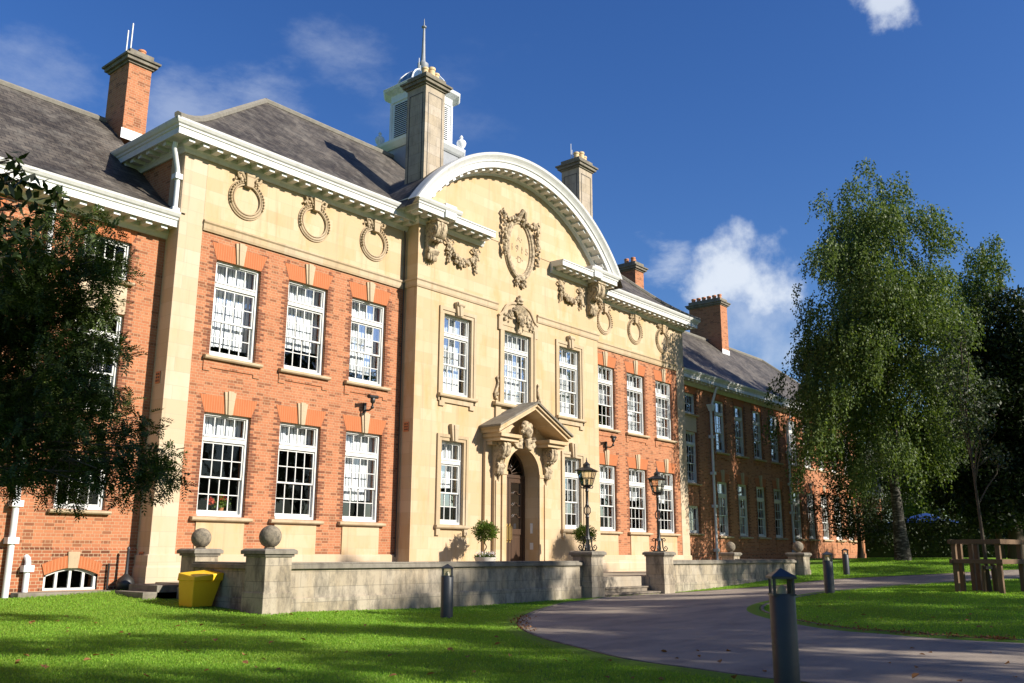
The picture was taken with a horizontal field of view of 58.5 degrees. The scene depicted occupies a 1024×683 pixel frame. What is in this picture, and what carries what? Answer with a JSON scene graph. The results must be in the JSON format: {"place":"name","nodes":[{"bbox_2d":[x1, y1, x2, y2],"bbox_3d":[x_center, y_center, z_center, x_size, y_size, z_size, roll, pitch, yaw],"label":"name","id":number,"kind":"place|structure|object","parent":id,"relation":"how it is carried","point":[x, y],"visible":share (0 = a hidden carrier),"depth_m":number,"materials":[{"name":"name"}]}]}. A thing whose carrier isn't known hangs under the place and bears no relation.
{"place":"outdoors","nodes":[
{"label":"outdoors","id":0,"kind":"place"},
{"bbox_2d":[116,547,134,589],"bbox_3d":[-9.133,5.373,21.688,0.420,1.000,0.420,-10,-17,39],"label":"cigarette bin","id":1,"kind":"object","parent":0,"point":[124,580],"visible":0.91,"depth_m":21.51,"materials":[{"name":"black paint"}]},
{"bbox_2d":[156,571,649,586],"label":"terrace","id":2,"kind":"structure","parent":0,"point":[630,578],"depth_m":29.28,"materials":[{"name":"stone"}]},
{"bbox_2d":[471,519,499,560],"bbox_3d":[-0.860,6.478,28.781,0.961,1.759,1.009,-10,-17,39],"label":"potted tree","id":3,"kind":"object","parent":2,"relation":"on","point":[486,530],"visible":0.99,"depth_m":28.69,"materials":[{"name":"green plant"}]},
{"bbox_2d":[571,521,596,549],"bbox_3d":[2.606,7.375,32.766,1.003,1.836,0.967,-1,-13,4],"label":"potted tree","id":4,"kind":"object","parent":2,"relation":"on","point":[579,532],"visible":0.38,"depth_m":32.78,"materials":[{"name":"green plant"}]},
{"bbox_2d":[0,557,1023,682],"bbox_3d":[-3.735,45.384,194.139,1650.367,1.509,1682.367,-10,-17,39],"label":"lawn","id":5,"kind":"structure","parent":0,"point":[814,562],"depth_m":14.17,"materials":[{"name":"green plant"}]},
{"bbox_2d":[0,150,70,282],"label":"broadleaf tree","id":6,"kind":"object","parent":5,"relation":"on","point":[56,190],"visible":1,"depth_m":5.56,"materials":[{"name":"green plant"}]},
{"bbox_2d":[0,191,196,522],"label":"rowan tree","id":7,"kind":"object","parent":5,"relation":"on","point":[41,391],"visible":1,"depth_m":8.68,"materials":[{"name":"green plant"}]},
{"bbox_2d":[115,583,178,599],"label":"side steps","id":8,"kind":"structure","parent":5,"relation":"on","point":[157,590],"depth_m":20.39,"materials":[{"name":"stone"}]},
{"bbox_2d":[176,548,223,598],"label":"stone pier","id":9,"kind":"structure","parent":5,"relation":"on","point":[189,556],"depth_m":20.47,"materials":[{"name":"grey stone"}]},
{"bbox_2d":[191,528,211,548],"bbox_3d":[-7.061,4.474,20.787,0.441,0.461,0.444,-10,-17,39],"label":"stone ball","id":10,"kind":"object","parent":9,"relation":"on","point":[201,538],"visible":0.99,"depth_m":20.64,"materials":[{"name":"beige stone"}]},
{"bbox_2d":[177,570,223,606],"bbox_3d":[-6.589,5.206,19.314,0.600,0.733,0.728,-9,-16,35],"label":"grit bin","id":11,"kind":"object","parent":5,"relation":"on","point":[198,588],"visible":0.98,"depth_m":19.10,"materials":[{"name":"yellow plastic"}]},
{"bbox_2d":[191,561,245,609],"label":"terrace wall","id":12,"kind":"structure","parent":5,"relation":"on","point":[230,590],"depth_m":19.30,"materials":[{"name":"grey stone"}]},
{"bbox_2d":[241,549,297,614],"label":"stone pier","id":13,"kind":"structure","parent":5,"relation":"on","point":[267,581],"depth_m":18.26,"materials":[{"name":"grey stone"}]},
{"bbox_2d":[259,525,281,548],"bbox_3d":[-4.941,3.998,18.700,0.453,0.473,0.456,-10,-17,39],"label":"stone ball","id":14,"kind":"object","parent":13,"relation":"on","point":[270,536],"visible":1,"depth_m":18.55,"materials":[{"name":"beige stone"}]},
{"bbox_2d":[0,19,866,597],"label":"institution building","id":15,"kind":"structure","parent":5,"relation":"on","point":[508,341],"depth_m":29.08,"materials":[{"name":"orange brick"}]},
{"bbox_2d":[0,193,8,207],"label":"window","id":16,"kind":"structure","parent":15,"relation":"in","point":[3,200],"depth_m":20.99,"materials":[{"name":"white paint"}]},
{"bbox_2d":[41,552,102,590],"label":"window","id":17,"kind":"structure","parent":15,"relation":"in","point":[73,561],"depth_m":21.01,"materials":[{"name":"white paint"}]},
{"bbox_2d":[47,455,111,514],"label":"window","id":18,"kind":"structure","parent":15,"relation":"in","point":[91,509],"depth_m":21.60,"materials":[{"name":"white paint"}]},
{"bbox_2d":[75,309,122,415],"bbox_3d":[-10.119,0.493,22.168,0.380,2.560,1.440,-10,-17,39],"label":"window","id":19,"kind":"structure","parent":15,"relation":"in","point":[113,374],"depth_m":22.58,"materials":[{"name":"white paint"}]},
{"bbox_2d":[85,235,134,286],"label":"window","id":20,"kind":"structure","parent":15,"relation":"in","point":[126,253],"depth_m":23.13,"materials":[{"name":"white paint"}]},
{"bbox_2d":[205,492,231,512],"bbox_3d":[-7.627,4.188,23.837,0.372,0.574,0.748,-10,-17,39],"label":"geranium pot","id":21,"kind":"object","parent":15,"relation":"in","point":[213,501],"visible":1,"depth_m":23.79,"materials":[{"name":"ceramic"}]},
{"bbox_2d":[189,391,256,521],"bbox_3d":[-7.587,2.996,23.931,0.570,3.364,1.760,-10,-17,39],"label":"window","id":22,"kind":"structure","parent":15,"relation":"in","point":[227,407],"depth_m":24.04,"materials":[{"name":"white paint"}]},
{"bbox_2d":[203,242,267,367],"bbox_3d":[-7.567,-1.020,24.857,0.570,3.338,1.760,-10,-17,39],"label":"window","id":23,"kind":"structure","parent":15,"relation":"in","point":[236,260],"depth_m":24.98,"materials":[{"name":"white paint"}]},
{"bbox_2d":[268,402,325,524],"bbox_3d":[-6.079,3.408,25.685,0.570,3.364,1.760,-10,-17,39],"label":"window","id":24,"kind":"structure","parent":15,"relation":"in","point":[299,418],"depth_m":25.81,"materials":[{"name":"white paint"}]},
{"bbox_2d":[278,263,332,380],"bbox_3d":[-6.058,-0.608,26.611,0.570,3.338,1.760,-10,-17,39],"label":"window","id":25,"kind":"structure","parent":15,"relation":"in","point":[306,279],"depth_m":26.75,"materials":[{"name":"white paint"}]},
{"bbox_2d":[337,412,385,526],"bbox_3d":[-4.570,3.820,27.439,0.570,3.364,1.760,-10,-17,39],"label":"window","id":26,"kind":"structure","parent":15,"relation":"in","point":[364,426],"depth_m":27.59,"materials":[{"name":"white paint"}]},
{"bbox_2d":[344,281,390,391],"bbox_3d":[-4.550,-0.196,28.365,0.570,3.338,1.760,-10,-17,39],"label":"window","id":27,"kind":"structure","parent":15,"relation":"in","point":[368,296],"depth_m":28.50,"materials":[{"name":"white paint"}]},
{"bbox_2d":[363,394,378,412],"bbox_3d":[-4.336,1.877,27.562,0.471,0.544,0.437,-6,-15,26],"label":"security camera","id":28,"kind":"object","parent":15,"relation":"attached to","point":[372,398],"visible":1,"depth_m":27.50,"materials":[{"name":"black paint"}]},
{"bbox_2d":[434,424,469,535],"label":"window","id":29,"kind":"structure","parent":15,"relation":"in","point":[442,462],"depth_m":29.51,"materials":[{"name":"white paint"}]},
{"bbox_2d":[437,302,477,410],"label":"window","id":30,"kind":"structure","parent":15,"relation":"in","point":[444,393],"depth_m":30.55,"materials":[{"name":"white paint"}]},
{"bbox_2d":[506,453,524,560],"bbox_3d":[-0.124,5.885,31.799,0.206,4.277,1.800,-10,-17,39],"label":"door","id":31,"kind":"structure","parent":15,"relation":"in","point":[515,538],"depth_m":32.05,"materials":[{"name":"brown wood"}]},
{"bbox_2d":[492,302,539,433],"bbox_3d":[0.094,0.897,32.783,0.610,4.643,2.700,-10,-17,39],"label":"window","id":32,"kind":"structure","parent":15,"relation":"in","point":[506,339],"depth_m":32.94,"materials":[{"name":"white paint"}]},
{"bbox_2d":[555,335,586,429],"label":"window","id":33,"kind":"structure","parent":15,"relation":"in","point":[564,417],"depth_m":35.24,"materials":[{"name":"white paint"}]},
{"bbox_2d":[561,443,585,537],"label":"window","id":34,"kind":"structure","parent":15,"relation":"in","point":[573,454],"depth_m":34.36,"materials":[{"name":"white paint"}]},
{"bbox_2d":[598,351,620,432],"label":"window","id":35,"kind":"structure","parent":15,"relation":"in","point":[605,362],"depth_m":38.25,"materials":[{"name":"white paint"}]},
{"bbox_2d":[605,435,616,449],"bbox_3d":[3.971,4.107,37.230,0.471,0.544,0.437,-6,-15,26],"label":"security camera","id":36,"kind":"object","parent":15,"relation":"attached to","point":[613,438],"visible":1,"depth_m":37.17,"materials":[{"name":"black paint"}]},
{"bbox_2d":[599,450,622,533],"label":"window","id":37,"kind":"structure","parent":15,"relation":"in","point":[607,460],"depth_m":37.31,"materials":[{"name":"white paint"}]},
{"bbox_2d":[624,360,650,438],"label":"window","id":38,"kind":"structure","parent":15,"relation":"in","point":[633,370],"depth_m":39.95,"materials":[{"name":"white paint"}]},
{"bbox_2d":[626,454,652,534],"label":"window","id":39,"kind":"structure","parent":15,"relation":"in","point":[637,465],"depth_m":39.03,"materials":[{"name":"white paint"}]},
{"bbox_2d":[653,368,677,443],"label":"window","id":40,"kind":"structure","parent":15,"relation":"in","point":[662,379],"depth_m":41.72,"materials":[{"name":"white paint"}]},
{"bbox_2d":[656,459,680,535],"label":"window","id":41,"kind":"structure","parent":15,"relation":"in","point":[665,468],"depth_m":40.79,"materials":[{"name":"white paint"}]},
{"bbox_2d":[684,392,698,416],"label":"window","id":42,"kind":"structure","parent":15,"relation":"in","point":[691,406],"depth_m":44.71,"materials":[{"name":"white paint"}]},
{"bbox_2d":[686,431,701,485],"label":"window","id":43,"kind":"structure","parent":15,"relation":"in","point":[692,444],"depth_m":44.17,"materials":[{"name":"white paint"}]},
{"bbox_2d":[689,506,703,534],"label":"window","id":44,"kind":"structure","parent":15,"relation":"in","point":[695,508],"depth_m":43.53,"materials":[{"name":"white paint"}]},
{"bbox_2d":[712,392,729,455],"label":"window","id":45,"kind":"structure","parent":15,"relation":"in","point":[719,399],"depth_m":46.90,"materials":[{"name":"white paint"}]},
{"bbox_2d":[716,470,733,537],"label":"window","id":46,"kind":"structure","parent":15,"relation":"in","point":[722,478],"depth_m":45.95,"materials":[{"name":"white paint"}]},
{"bbox_2d":[732,398,749,458],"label":"window","id":47,"kind":"structure","parent":15,"relation":"in","point":[738,404],"depth_m":48.56,"materials":[{"name":"white paint"}]},
{"bbox_2d":[736,473,753,538],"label":"window","id":48,"kind":"structure","parent":15,"relation":"in","point":[742,480],"depth_m":47.60,"materials":[{"name":"white paint"}]},
{"bbox_2d":[751,403,766,461],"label":"window","id":49,"kind":"structure","parent":15,"relation":"in","point":[756,409],"depth_m":50.14,"materials":[{"name":"white paint"}]},
{"bbox_2d":[754,475,771,539],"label":"window","id":50,"kind":"structure","parent":15,"relation":"in","point":[760,483],"depth_m":49.18,"materials":[{"name":"white paint"}]},
{"bbox_2d":[768,408,783,464],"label":"window","id":51,"kind":"structure","parent":15,"relation":"in","point":[773,461],"depth_m":51.69,"materials":[{"name":"white paint"}]},
{"bbox_2d":[772,478,787,539],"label":"window","id":52,"kind":"structure","parent":15,"relation":"in","point":[777,485],"depth_m":50.78,"materials":[{"name":"white paint"}]},
{"bbox_2d":[787,413,801,467],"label":"window","id":53,"kind":"structure","parent":15,"relation":"in","point":[790,431],"depth_m":53.53,"materials":[{"name":"white paint"}]},
{"bbox_2d":[793,481,806,540],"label":"window","id":54,"kind":"structure","parent":15,"relation":"in","point":[797,503],"depth_m":52.70,"materials":[{"name":"white paint"}]},
{"bbox_2d":[802,418,815,470],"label":"window","id":55,"kind":"structure","parent":15,"relation":"in","point":[806,468],"depth_m":54.68,"materials":[{"name":"white paint"}]},
{"bbox_2d":[805,483,819,540],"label":"window","id":56,"kind":"structure","parent":15,"relation":"in","point":[809,489],"depth_m":54.16,"materials":[{"name":"white paint"}]},
{"bbox_2d":[819,485,833,541],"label":"window","id":57,"kind":"structure","parent":15,"relation":"in","point":[820,488],"depth_m":55.69,"materials":[{"name":"white paint"}]},
{"bbox_2d":[833,489,846,541],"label":"window","id":58,"kind":"structure","parent":15,"relation":"in","point":[837,540],"depth_m":57.08,"materials":[{"name":"white paint"}]},
{"bbox_2d":[290,561,583,611],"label":"terrace wall","id":59,"kind":"structure","parent":5,"relation":"on","point":[327,586],"depth_m":21.71,"materials":[{"name":"grey stone"}]},
{"bbox_2d":[440,564,453,618],"bbox_3d":[-1.335,5.184,18.777,0.255,1.200,0.255,0,-13,0],"label":"bollard light","id":60,"kind":"object","parent":5,"relation":"on","point":[446,608],"visible":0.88,"depth_m":18.68,"materials":[{"name":"black metal"}]},
{"bbox_2d":[569,551,606,597],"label":"stone pier","id":61,"kind":"structure","parent":5,"relation":"on","point":[593,583],"depth_m":26.57,"materials":[{"name":"grey stone"}]},
{"bbox_2d":[575,458,597,550],"bbox_3d":[2.242,4.847,27.301,0.596,2.757,0.596,-4,-14,19],"label":"lamp post","id":62,"kind":"object","parent":61,"relation":"on","point":[586,467],"visible":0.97,"depth_m":27.27,"materials":[{"name":"black metal"}]},
{"bbox_2d":[605,575,661,596],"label":"entrance steps","id":63,"kind":"structure","parent":5,"relation":"on","point":[625,590],"depth_m":28.41,"materials":[{"name":"stone"}]},
{"bbox_2d":[642,552,675,593],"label":"stone pier","id":64,"kind":"structure","parent":5,"relation":"on","point":[659,570],"depth_m":29.61,"materials":[{"name":"grey stone"}]},
{"bbox_2d":[647,467,667,551],"bbox_3d":[4.835,5.556,30.317,0.596,2.757,0.596,-4,-14,19],"label":"lamp post","id":65,"kind":"object","parent":64,"relation":"on","point":[657,477],"visible":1,"depth_m":30.29,"materials":[{"name":"black metal"}]},
{"bbox_2d":[719,552,741,559],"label":"stone pier","id":66,"kind":"structure","parent":5,"relation":"on","point":[730,555],"depth_m":39.82,"materials":[{"name":"grey stone"}]},
{"bbox_2d":[725,542,734,551],"bbox_3d":[9.578,9.019,40.135,0.441,0.461,0.444,-10,-17,39],"label":"stone ball","id":67,"kind":"object","parent":66,"relation":"on","point":[729,546],"visible":0.99,"depth_m":39.98,"materials":[{"name":"beige stone"}]},
{"bbox_2d":[673,559,796,591],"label":"terrace wall","id":68,"kind":"structure","parent":5,"relation":"on","point":[691,575],"depth_m":33.02,"materials":[{"name":"grey stone"}]},
{"bbox_2d":[735,559,769,559],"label":"terrace wall","id":69,"kind":"structure","parent":5,"relation":"on","point":[752,559],"depth_m":39.17,"materials":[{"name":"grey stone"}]},
{"bbox_2d":[494,569,1023,682],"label":"lawn edge","id":70,"kind":"object","parent":5,"relation":"attached to","point":[754,609],"visible":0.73,"depth_m":13.19,"materials":[{"name":"soil"}]},
{"bbox_2d":[766,568,800,682],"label":"bollard light","id":71,"kind":"object","parent":5,"relation":"on","point":[784,637],"visible":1,"depth_m":9.04,"materials":[{"name":"grey metal"}]},
{"bbox_2d":[785,553,811,575],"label":"stone pier","id":72,"kind":"structure","parent":5,"relation":"on","point":[803,564],"depth_m":37.95,"materials":[{"name":"grey stone"}]},
{"bbox_2d":[792,541,803,552],"bbox_3d":[12.007,8.627,38.406,0.453,0.473,0.456,-10,-17,39],"label":"stone ball","id":73,"kind":"object","parent":72,"relation":"on","point":[797,546],"visible":1,"depth_m":38.25,"materials":[{"name":"beige stone"}]},
{"bbox_2d":[821,551,834,593],"bbox_3d":[8.294,6.114,23.969,0.255,1.200,0.255,-2,-13,10],"label":"bollard light","id":74,"kind":"object","parent":5,"relation":"on","point":[828,575],"visible":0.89,"depth_m":23.88,"materials":[{"name":"grey metal"}]},
{"bbox_2d":[795,474,885,535],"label":"annexe","id":75,"kind":"structure","parent":5,"relation":"on","point":[872,503],"depth_m":66.75,"materials":[{"name":"orange brick"}]},
{"bbox_2d":[797,412,893,557],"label":"dark bush","id":76,"kind":"object","parent":5,"relation":"on","point":[855,522],"visible":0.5,"depth_m":52.19,"materials":[{"name":"green plant"}]},
{"bbox_2d":[841,548,849,574],"bbox_3d":[13.872,9.208,38.005,0.255,1.200,0.255,-2,-13,10],"label":"bollard light","id":77,"kind":"object","parent":5,"relation":"on","point":[845,560],"visible":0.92,"depth_m":37.92,"materials":[{"name":"grey metal"}]},
{"bbox_2d":[758,156,986,560],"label":"birch tree","id":78,"kind":"object","parent":5,"relation":"on","point":[879,318],"visible":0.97,"depth_m":41.79,"materials":[{"name":"green plant"}]},
{"bbox_2d":[861,427,916,520],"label":"background tree","id":79,"kind":"object","parent":5,"relation":"on","point":[886,493],"visible":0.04,"depth_m":71.24,"materials":[{"name":"green plant"}]},
{"bbox_2d":[888,513,957,522],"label":"gazebo","id":80,"kind":"object","parent":5,"relation":"on","point":[924,514],"visible":0.05,"depth_m":69.33,"materials":[{"name":"blue fabric"}]},
{"bbox_2d":[891,495,969,518],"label":"background tree","id":81,"kind":"object","parent":5,"relation":"on","point":[927,510],"depth_m":89.77,"materials":[{"name":"green plant"}]},
{"bbox_2d":[863,511,1007,557],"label":"hedge","id":82,"kind":"object","parent":5,"relation":"on","point":[927,539],"visible":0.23,"depth_m":62.20,"materials":[{"name":"green plant"}]},
{"bbox_2d":[887,480,999,519],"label":"background tree","id":83,"kind":"object","parent":5,"relation":"on","point":[919,509],"visible":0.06,"depth_m":79.52,"materials":[{"name":"green plant"}]},
{"bbox_2d":[899,440,1019,512],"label":"dark tree","id":84,"kind":"object","parent":5,"relation":"on","point":[928,484],"depth_m":63.03,"materials":[{"name":"green plant"}]},
{"bbox_2d":[912,284,1023,558],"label":"dark tree","id":85,"kind":"object","parent":5,"relation":"on","point":[1002,345],"visible":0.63,"depth_m":45.29,"materials":[{"name":"green plant"}]},
{"bbox_2d":[920,319,1018,591],"bbox_3d":[12.575,3.082,24.942,2.139,7.666,2.633,-10,-17,39],"label":"young tree","id":86,"kind":"object","parent":5,"relation":"on","point":[968,422],"visible":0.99,"depth_m":25.09,"materials":[{"name":"green plant"}]},
{"bbox_2d":[935,231,1015,558],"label":"birch tree","id":87,"kind":"object","parent":5,"relation":"on","point":[977,270],"visible":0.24,"depth_m":48.28,"materials":[{"name":"green plant"}]},
{"bbox_2d":[947,539,1023,593],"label":"tree guard","id":88,"kind":"object","parent":5,"relation":"on","point":[977,570],"visible":0.81,"depth_m":24.04,"materials":[{"name":"brown wood"}]},
{"bbox_2d":[0,0,1023,520],"label":"sky","id":89,"kind":"structure","parent":0,"point":[710,129],"materials":[{"name":"blue"}]},
{"bbox_2d":[518,570,1023,682],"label":"driveway","id":90,"kind":"structure","parent":0,"point":[713,626],"depth_m":13.27,"materials":[{"name":"grey asphalt"}]},
{"bbox_2d":[511,614,1016,639],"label":"leaf litter","id":91,"kind":"object","parent":90,"relation":"on","point":[997,637],"visible":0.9,"depth_m":14.35,"materials":[{"name":"plant"}]}
]}

